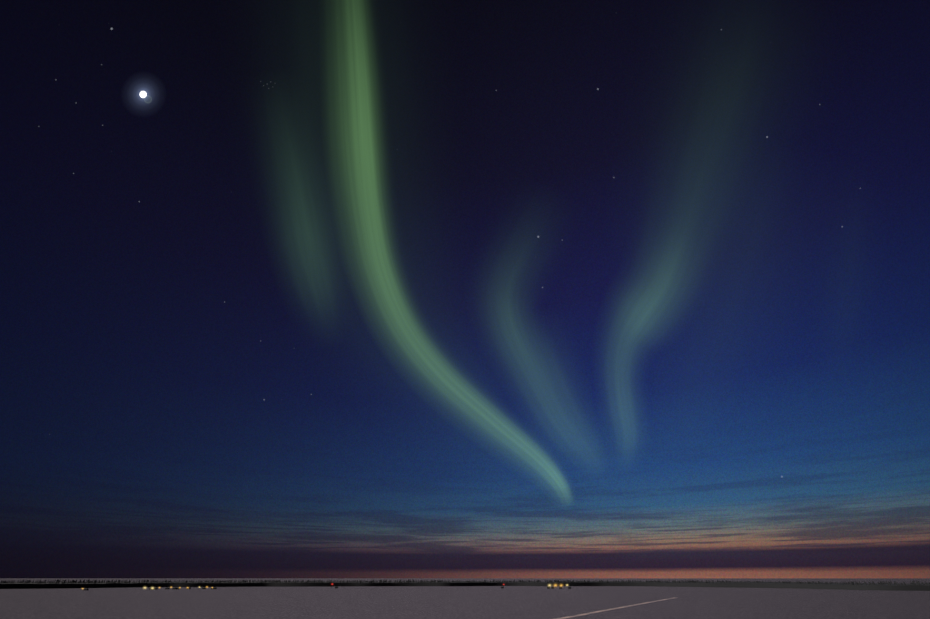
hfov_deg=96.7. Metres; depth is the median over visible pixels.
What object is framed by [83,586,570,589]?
lights
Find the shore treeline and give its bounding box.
[0,579,929,590]
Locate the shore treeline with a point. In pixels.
(883, 586)
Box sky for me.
[0,0,929,577]
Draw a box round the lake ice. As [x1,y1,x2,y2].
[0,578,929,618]
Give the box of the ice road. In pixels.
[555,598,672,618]

